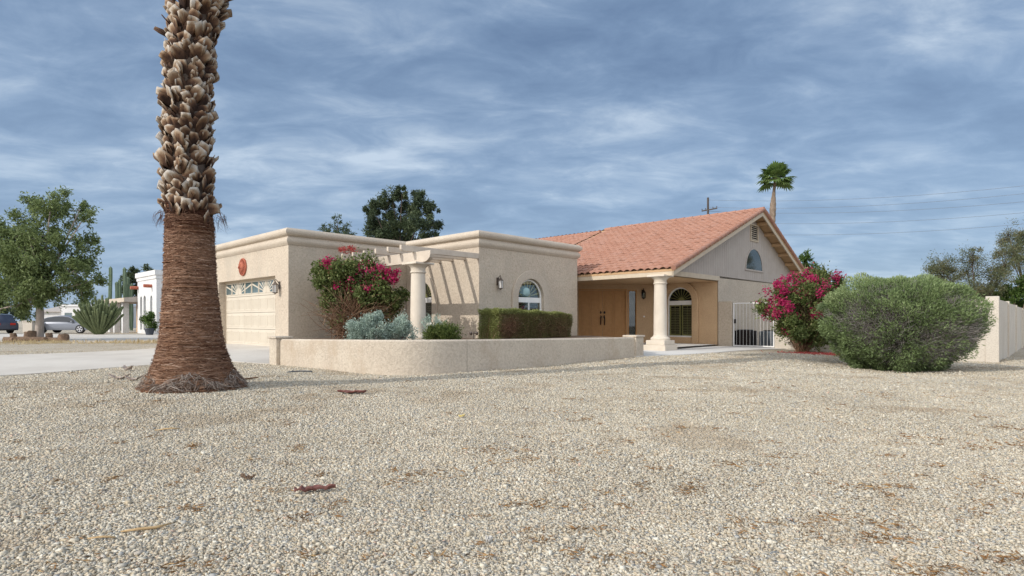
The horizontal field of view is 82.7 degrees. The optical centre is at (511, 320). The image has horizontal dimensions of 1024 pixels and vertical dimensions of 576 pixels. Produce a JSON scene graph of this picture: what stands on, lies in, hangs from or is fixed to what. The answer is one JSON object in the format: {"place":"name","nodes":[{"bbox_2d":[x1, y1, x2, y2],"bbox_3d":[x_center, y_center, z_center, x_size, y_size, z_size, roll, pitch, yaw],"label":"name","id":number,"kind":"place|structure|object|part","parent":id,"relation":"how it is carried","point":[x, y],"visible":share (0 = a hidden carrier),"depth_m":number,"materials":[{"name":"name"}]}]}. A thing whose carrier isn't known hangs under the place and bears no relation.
{"place":"outdoors","nodes":[
{"label":"outdoors","id":0,"kind":"place"},
{"bbox_2d":[0,334,158,342],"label":"road","id":1,"kind":"structure","parent":0,"point":[106,337],"depth_m":36.95,"materials":[{"name":"grey asphalt"}]},
{"bbox_2d":[0,314,18,332],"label":"parked car","id":2,"kind":"object","parent":1,"relation":"on","point":[9,324],"visible":0.99,"depth_m":45.52,"materials":[{"name":"metal"}]},
{"bbox_2d":[15,337,45,340],"bbox_3d":[-23.840,0.917,28.700,1.531,0.280,0.329,0,0,-7],"label":"log","id":3,"kind":"object","parent":1,"relation":"on","point":[29,338],"visible":0.53,"depth_m":28.61,"materials":[{"name":"brown wood"}]},
{"bbox_2d":[46,337,56,339],"bbox_3d":[-22.860,0.933,28.901,0.782,0.236,0.275,0,0,6],"label":"log","id":4,"kind":"object","parent":1,"relation":"on","point":[50,338],"visible":0.45,"depth_m":28.83,"materials":[{"name":"brown wood"}]},
{"bbox_2d":[139,310,158,334],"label":"potted plant","id":5,"kind":"object","parent":1,"relation":"on","point":[149,320],"visible":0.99,"depth_m":41.27,"materials":[{"name":"green plant"}]},
{"bbox_2d":[0,344,268,375],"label":"driveway","id":6,"kind":"structure","parent":0,"point":[18,364],"depth_m":15.44,"materials":[{"name":"grey concrete"}]},
{"bbox_2d":[0,321,1023,575],"bbox_3d":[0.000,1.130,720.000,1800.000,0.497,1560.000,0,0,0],"label":"ground","id":7,"kind":"structure","parent":0,"point":[94,347],"depth_m":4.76,"materials":[{"name":"beige gravel"}]},
{"bbox_2d":[2,337,16,341],"bbox_3d":[-24.183,0.911,28.003,0.691,0.285,0.319,0,0,17],"label":"log","id":8,"kind":"object","parent":7,"relation":"on","point":[9,338],"visible":0.66,"depth_m":27.88,"materials":[{"name":"brown wood"}]},
{"bbox_2d":[1,302,31,321],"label":"tree","id":9,"kind":"object","parent":7,"relation":"on","point":[8,310],"visible":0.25,"depth_m":86.36,"materials":[{"name":"green plant"}]},
{"bbox_2d":[21,321,34,333],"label":"block pillar","id":10,"kind":"structure","parent":7,"relation":"on","point":[27,326],"depth_m":45.62,"materials":[{"name":"beige concrete"}]},
{"bbox_2d":[23,331,36,336],"bbox_3d":[-24.343,0.809,29.399,0.568,0.647,0.614,0,0,0],"label":"stump","id":11,"kind":"object","parent":7,"relation":"on","point":[30,333],"visible":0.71,"depth_m":29.22,"materials":[{"name":"brown wood"}]},
{"bbox_2d":[45,333,52,336],"bbox_3d":[-23.729,0.853,29.801,0.332,0.501,0.314,0,0,-11],"label":"stump","id":12,"kind":"object","parent":7,"relation":"on","point":[48,334],"visible":0.6,"depth_m":29.69,"materials":[{"name":"brown wood"}]},
{"bbox_2d":[0,185,110,336],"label":"shade tree","id":13,"kind":"object","parent":7,"relation":"on","point":[27,256],"visible":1,"depth_m":29.21,"materials":[{"name":"green plant"}]},
{"bbox_2d":[57,334,69,341],"bbox_3d":[-22.206,0.876,28.808,0.529,0.488,0.523,0,0,0],"label":"stump","id":14,"kind":"object","parent":7,"relation":"on","point":[66,337],"visible":0.76,"depth_m":28.64,"materials":[{"name":"brown wood"}]},
{"bbox_2d":[44,315,86,332],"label":"parked car","id":15,"kind":"object","parent":7,"relation":"on","point":[57,324],"visible":0.48,"depth_m":46.65,"materials":[{"name":"silver metal"}]},
{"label":"side window","id":16,"kind":"part","parent":15,"relation":"part of","materials":[{"name":"black glass"}]},
{"bbox_2d":[0,338,157,344],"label":"dry grass","id":17,"kind":"structure","parent":7,"relation":"on","point":[129,341],"depth_m":25.76,"materials":[{"name":"beige plant"}]},
{"bbox_2d":[71,295,105,304],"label":"tree","id":18,"kind":"object","parent":7,"relation":"on","point":[73,303],"visible":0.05,"depth_m":93.04,"materials":[{"name":"green plant"}]},
{"bbox_2d":[44,305,135,327],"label":"house","id":19,"kind":"structure","parent":7,"relation":"on","point":[58,311],"depth_m":83.50,"materials":[{"name":"white paint"}]},
{"bbox_2d":[72,295,123,333],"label":"cactus clump","id":20,"kind":"object","parent":7,"relation":"on","point":[99,316],"visible":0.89,"depth_m":42.37,"materials":[{"name":"green plant"}]},
{"bbox_2d":[87,535,115,538],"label":"dry stalk","id":21,"kind":"object","parent":7,"relation":"on","point":[102,536],"visible":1,"depth_m":2.99,"materials":[{"name":"beige plant"}]},
{"bbox_2d":[108,266,112,298],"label":"column cactus","id":22,"kind":"object","parent":7,"relation":"on","point":[110,283],"depth_m":59.91,"materials":[{"name":"green plant"}]},
{"bbox_2d":[115,282,118,297],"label":"column cactus","id":23,"kind":"object","parent":7,"relation":"on","point":[116,289],"depth_m":60.51,"materials":[{"name":"green plant"}]},
{"bbox_2d":[108,373,129,378],"bbox_3d":[-7.141,1.001,10.570,0.344,0.114,0.141,0,0,-18],"label":"bark piece","id":24,"kind":"object","parent":7,"relation":"on","point":[115,377],"visible":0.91,"depth_m":10.56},
{"bbox_2d":[118,279,121,297],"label":"column cactus","id":25,"kind":"object","parent":7,"relation":"on","point":[120,287],"depth_m":61.73,"materials":[{"name":"green plant"}]},
{"bbox_2d":[123,267,126,297],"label":"column cactus","id":26,"kind":"object","parent":7,"relation":"on","point":[124,283],"depth_m":61.11,"materials":[{"name":"green plant"}]},
{"bbox_2d":[123,365,132,369],"bbox_3d":[-8.319,1.010,12.585,0.300,0.126,0.124,0,0,29],"label":"bark piece","id":27,"kind":"object","parent":7,"relation":"on","point":[125,367],"visible":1,"depth_m":12.55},
{"bbox_2d":[127,277,129,326],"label":"column cactus","id":28,"kind":"object","parent":7,"relation":"on","point":[128,286],"depth_m":62.38,"materials":[{"name":"green plant"}]},
{"bbox_2d":[130,283,133,329],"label":"column cactus","id":29,"kind":"object","parent":7,"relation":"on","point":[131,312],"depth_m":62.88,"materials":[{"name":"green plant"}]},
{"bbox_2d":[124,375,141,380],"bbox_3d":[-6.561,0.980,10.086,0.291,0.111,0.162,0,0,9],"label":"bark piece","id":30,"kind":"object","parent":7,"relation":"on","point":[131,378],"visible":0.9,"depth_m":10.08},
{"bbox_2d":[104,270,162,333],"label":"house","id":31,"kind":"structure","parent":7,"relation":"on","point":[149,289],"depth_m":46.52,"materials":[{"name":"white paint"}]},
{"bbox_2d":[118,263,153,296],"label":"dark tree","id":32,"kind":"object","parent":7,"relation":"on","point":[132,272],"visible":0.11,"depth_m":65.50,"materials":[{"name":"green plant"}]},
{"bbox_2d":[121,523,171,531],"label":"dry stalk","id":33,"kind":"object","parent":7,"relation":"on","point":[147,528],"visible":1,"depth_m":3.11,"materials":[{"name":"beige plant"}]},
{"bbox_2d":[134,0,248,393],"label":"palm tree","id":34,"kind":"object","parent":7,"relation":"on","point":[191,355],"visible":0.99,"depth_m":8.53,"materials":[{"name":"brown plant"}]},
{"bbox_2d":[240,473,255,479],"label":"dead leaf","id":35,"kind":"object","parent":7,"relation":"on","point":[244,476],"visible":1,"depth_m":4.11,"materials":[{"name":"brown plant"}]},
{"bbox_2d":[287,370,311,372],"bbox_3d":[-4.415,1.053,12.049,0.514,0.036,0.190,0,0,-32],"label":"hose piece","id":36,"kind":"object","parent":7,"relation":"on","point":[300,371],"visible":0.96,"depth_m":12.11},
{"bbox_2d":[294,484,335,491],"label":"dead leaf","id":37,"kind":"object","parent":7,"relation":"on","point":[313,488],"visible":1,"depth_m":3.83,"materials":[{"name":"brown plant"}]},
{"bbox_2d":[317,213,357,234],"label":"slender tree","id":38,"kind":"object","parent":7,"relation":"on","point":[343,229],"visible":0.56,"depth_m":57.84,"materials":[{"name":"green plant"}]},
{"bbox_2d":[337,390,366,392],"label":"dead leaf","id":39,"kind":"object","parent":7,"relation":"on","point":[354,391],"visible":1,"depth_m":8.40,"materials":[{"name":"brown plant"}]},
{"bbox_2d":[361,184,444,241],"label":"eucalyptus","id":40,"kind":"object","parent":7,"relation":"on","point":[410,222],"visible":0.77,"depth_m":61.60,"materials":[{"name":"green plant"}]},
{"bbox_2d":[268,335,644,374],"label":"garden wall","id":41,"kind":"structure","parent":7,"relation":"on","point":[401,357],"depth_m":12.79,"materials":[{"name":"paint"}]},
{"bbox_2d":[307,336,607,339],"bbox_3d":[-1.150,0.570,18.275,8.494,0.001,11.838,0,0,44],"label":"planting bed","id":42,"kind":"object","parent":7,"relation":"on","point":[514,338],"visible":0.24,"depth_m":19.85,"materials":[{"name":"soil"}]},
{"bbox_2d":[288,246,410,338],"bbox_3d":[-4.913,-0.760,17.764,3.876,3.059,2.236,0,0,0],"label":"bougainvillea","id":43,"kind":"object","parent":42,"relation":"on","point":[347,293],"visible":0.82,"depth_m":17.51,"materials":[{"name":"green plant"}]},
{"bbox_2d":[343,310,394,339],"bbox_3d":[-3.543,0.159,14.330,1.254,0.897,1.169,0,0,0],"label":"sage shrub","id":44,"kind":"object","parent":42,"relation":"on","point":[364,328],"visible":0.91,"depth_m":14.07,"materials":[{"name":"green plant"}]},
{"bbox_2d":[384,309,418,339],"bbox_3d":[-2.855,0.147,14.733,1.036,0.898,1.083,0,0,0],"label":"sage shrub","id":45,"kind":"object","parent":42,"relation":"on","point":[402,327],"visible":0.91,"depth_m":14.52,"materials":[{"name":"green plant"}]},
{"bbox_2d":[341,245,478,339],"bbox_3d":[-3.275,-0.682,18.874,4.680,3.005,3.025,0,0,44],"label":"pergola","id":46,"kind":"object","parent":42,"relation":"on","point":[416,259],"visible":0.77,"depth_m":16.94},
{"bbox_2d":[338,245,359,255],"bbox_3d":[-5.382,-2.322,19.086,0.846,0.578,0.434,0,0,0],"label":"flower spray","id":47,"kind":"object","parent":46,"relation":"on","point":[345,249],"visible":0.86,"depth_m":19.07,"materials":[{"name":"red plant"}]},
{"bbox_2d":[419,312,445,339],"bbox_3d":[-2.196,0.171,16.447,1.031,0.823,0.867,0,0,42],"label":"wispy shrub","id":48,"kind":"object","parent":42,"relation":"on","point":[426,321],"visible":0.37,"depth_m":16.35,"materials":[{"name":"green plant"}]},
{"bbox_2d":[422,320,465,339],"bbox_3d":[-1.709,0.270,14.191,1.206,0.678,1.028,0,0,0],"label":"green shrub","id":49,"kind":"object","parent":42,"relation":"on","point":[438,331],"visible":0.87,"depth_m":13.99,"materials":[{"name":"green plant"}]},
{"bbox_2d":[477,307,572,338],"bbox_3d":[0.523,0.121,19.320,1.102,1.108,3.834,0,0,44],"label":"hedge","id":50,"kind":"object","parent":42,"relation":"on","point":[536,323],"visible":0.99,"depth_m":18.55,"materials":[{"name":"green plant"}]},
{"bbox_2d":[485,535,491,541],"bbox_3d":[-0.119,1.116,2.988,0.034,0.042,0.029,0,0,20],"label":"white stone","id":51,"kind":"object","parent":7,"relation":"on","point":[488,539],"visible":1,"depth_m":2.98,"materials":[{"name":"white stone"}]},
{"bbox_2d":[215,207,804,350],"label":"house","id":52,"kind":"structure","parent":7,"relation":"on","point":[687,274],"depth_m":21.77,"materials":[{"name":"paint"}]},
{"bbox_2d":[238,258,246,275],"bbox_3d":[-9.677,-1.920,20.730,0.640,0.640,0.195,0,0,44],"label":"sun plaque","id":53,"kind":"object","parent":52,"relation":"attached to","point":[242,266],"visible":1,"depth_m":20.65,"materials":[{"name":"ceramic"}]},
{"bbox_2d":[226,279,274,345],"bbox_3d":[-9.329,-0.295,20.918,4.960,2.358,0.066,0,0,44],"label":"garage door","id":54,"kind":"structure","parent":52,"relation":"in","point":[249,327],"depth_m":20.99,"materials":[{"name":"beige metal"}]},
{"bbox_2d":[272,279,279,293],"bbox_3d":[-7.580,-1.091,18.683,0.200,0.501,0.237,0,0,44],"label":"wall lantern","id":55,"kind":"object","parent":52,"relation":"attached to","point":[275,286],"depth_m":18.63,"materials":[{"name":"white glass"}]},
{"bbox_2d":[425,283,431,323],"bbox_3d":[-3.065,-0.635,21.111,1.200,1.550,0.340,0,0,44],"label":"window","id":56,"kind":"structure","parent":52,"relation":"in","point":[428,292],"depth_m":20.97,"materials":[{"name":"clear glass"}]},
{"bbox_2d":[496,275,502,289],"bbox_3d":[-0.400,-1.270,19.380,0.237,0.501,0.200,0,0,44],"label":"wall lantern","id":57,"kind":"object","parent":52,"relation":"attached to","point":[499,281],"depth_m":19.33,"materials":[{"name":"white glass"}]},
{"bbox_2d":[519,279,540,319],"bbox_3d":[0.419,-0.670,20.879,0.585,1.620,1.340,0,0,44],"label":"window","id":58,"kind":"structure","parent":52,"relation":"in","point":[529,292],"depth_m":20.87,"materials":[{"name":"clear glass"}]},
{"bbox_2d":[580,290,601,335],"bbox_3d":[3.513,-0.230,25.804,1.010,2.240,0.155,0,0,0],"label":"door","id":59,"kind":"structure","parent":52,"relation":"in","point":[590,300],"depth_m":25.83,"materials":[{"name":"brown wood"}]},
{"bbox_2d":[603,290,624,336],"bbox_3d":[4.533,-0.230,25.804,1.010,2.240,0.155,0,0,0],"label":"door","id":60,"kind":"structure","parent":52,"relation":"in","point":[613,300],"depth_m":25.83,"materials":[{"name":"brown wood"}]},
{"bbox_2d":[668,287,691,336],"bbox_3d":[7.346,-0.360,25.083,1.200,2.160,0.340,0,0,44],"label":"window","id":61,"kind":"structure","parent":52,"relation":"in","point":[679,300],"depth_m":25.13,"materials":[{"name":"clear glass"}]},
{"bbox_2d":[745,248,763,272],"bbox_3d":[10.976,-2.760,26.321,0.050,1.060,2.100,0,0,44],"label":"window","id":62,"kind":"structure","parent":52,"relation":"in","point":[753,260],"depth_m":26.34,"materials":[{"name":"blue glass"}]},
{"bbox_2d":[0,360,1023,575],"bbox_3d":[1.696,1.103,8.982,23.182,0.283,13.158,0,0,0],"label":"dry debris","id":63,"kind":"object","parent":7,"relation":"on","point":[407,474],"visible":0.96,"depth_m":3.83,"materials":[{"name":"brown plant"}]},
{"bbox_2d":[634,346,779,356],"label":"walkway","id":64,"kind":"structure","parent":7,"relation":"on","point":[687,350],"depth_m":20.29,"materials":[{"name":"grey concrete"}]},
{"bbox_2d":[702,197,716,213],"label":"utility pole","id":65,"kind":"object","parent":7,"relation":"on","point":[708,209],"visible":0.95,"depth_m":81.87,"materials":[{"name":"brown wood"}]},
{"bbox_2d":[712,202,1016,212],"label":"overhead wire","id":66,"kind":"object","parent":65,"relation":"attached to","point":[902,210],"visible":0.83,"depth_m":69.49,"materials":[{"name":"black metal"}]},
{"bbox_2d":[714,193,1023,207],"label":"overhead wire","id":67,"kind":"object","parent":65,"relation":"attached to","point":[894,204],"visible":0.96,"depth_m":70.07,"materials":[{"name":"black metal"}]},
{"bbox_2d":[722,186,1018,200],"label":"overhead wire","id":68,"kind":"object","parent":65,"relation":"attached to","point":[880,197],"visible":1,"depth_m":71.25,"materials":[{"name":"black metal"}]},
{"bbox_2d":[818,213,1016,223],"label":"overhead wire","id":69,"kind":"object","parent":65,"relation":"attached to","point":[913,220],"visible":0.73,"depth_m":70.10,"materials":[{"name":"black metal"}]},
{"bbox_2d":[834,224,1018,234],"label":"overhead wire","id":70,"kind":"object","parent":65,"relation":"attached to","point":[918,231],"visible":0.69,"depth_m":69.41,"materials":[{"name":"black metal"}]},
{"bbox_2d":[718,301,733,345],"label":"fence wall","id":71,"kind":"structure","parent":7,"relation":"on","point":[725,323],"depth_m":23.51,"materials":[{"name":"paint"}]},
{"bbox_2d":[735,329,758,346],"bbox_3d":[9.650,0.710,24.128,0.840,0.710,0.840,0,0,44],"label":"air conditioner","id":72,"kind":"object","parent":7,"relation":"on","point":[741,336],"visible":0.69,"depth_m":23.83,"materials":[{"name":"black metal"}]},
{"bbox_2d":[758,330,774,347],"bbox_3d":[10.443,0.722,23.366,0.840,0.710,0.840,0,0,44],"label":"air conditioner","id":73,"kind":"object","parent":7,"relation":"on","point":[765,337],"visible":0.51,"depth_m":23.15,"materials":[{"name":"black metal"}]},
{"bbox_2d":[755,161,795,221],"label":"palm tree","id":74,"kind":"object","parent":7,"relation":"on","point":[777,172],"visible":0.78,"depth_m":45.80,"materials":[{"name":"green plant"}]},
{"bbox_2d":[761,350,837,355],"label":"fallen petals","id":75,"kind":"object","parent":7,"relation":"on","point":[814,353],"visible":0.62,"depth_m":19.03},
{"bbox_2d":[750,261,849,351],"bbox_3d":[10.017,-0.475,20.128,3.224,3.127,2.800,0,0,-28],"label":"bougainvillea","id":76,"kind":"object","parent":7,"relation":"on","point":[800,324],"visible":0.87,"depth_m":19.68,"materials":[{"name":"pink plant"}]},
{"bbox_2d":[792,249,820,290],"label":"round tree","id":77,"kind":"object","parent":7,"relation":"on","point":[805,258],"visible":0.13,"depth_m":51.76,"materials":[{"name":"green plant"}]},
{"bbox_2d":[775,296,1023,361],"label":"fence wall","id":78,"kind":"structure","parent":7,"relation":"on","point":[1005,338],"depth_m":19.26,"materials":[{"name":"beige paint"}]},
{"bbox_2d":[733,302,774,346],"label":"side gate","id":79,"kind":"structure","parent":78,"relation":"attached to","point":[734,320],"depth_m":23.00,"materials":[{"name":"white metal"}]},
{"bbox_2d":[812,272,995,372],"bbox_3d":[9.725,0.004,14.661,3.943,2.597,3.453,0,0,0],"label":"rounded bush","id":80,"kind":"object","parent":7,"relation":"on","point":[917,323],"visible":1,"depth_m":13.65,"materials":[{"name":"green plant"}]},
{"bbox_2d":[921,241,1023,299],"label":"mesquite","id":81,"kind":"object","parent":7,"relation":"on","point":[997,275],"visible":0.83,"depth_m":29.53,"materials":[{"name":"green plant"}]},
{"bbox_2d":[992,217,1023,276],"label":"mesquite","id":82,"kind":"object","parent":7,"relation":"on","point":[1019,238],"visible":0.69,"depth_m":32.84,"materials":[{"name":"green plant"}]},
{"bbox_2d":[992,274,1023,308],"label":"leafy tree","id":83,"kind":"object","parent":7,"relation":"on","point":[1017,293],"visible":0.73,"depth_m":28.75,"materials":[{"name":"green plant"}]},
{"bbox_2d":[0,0,1023,320],"label":"sky","id":84,"kind":"structure","parent":0,"point":[534,119],"materials":[{"name":"blue"}]}
]}

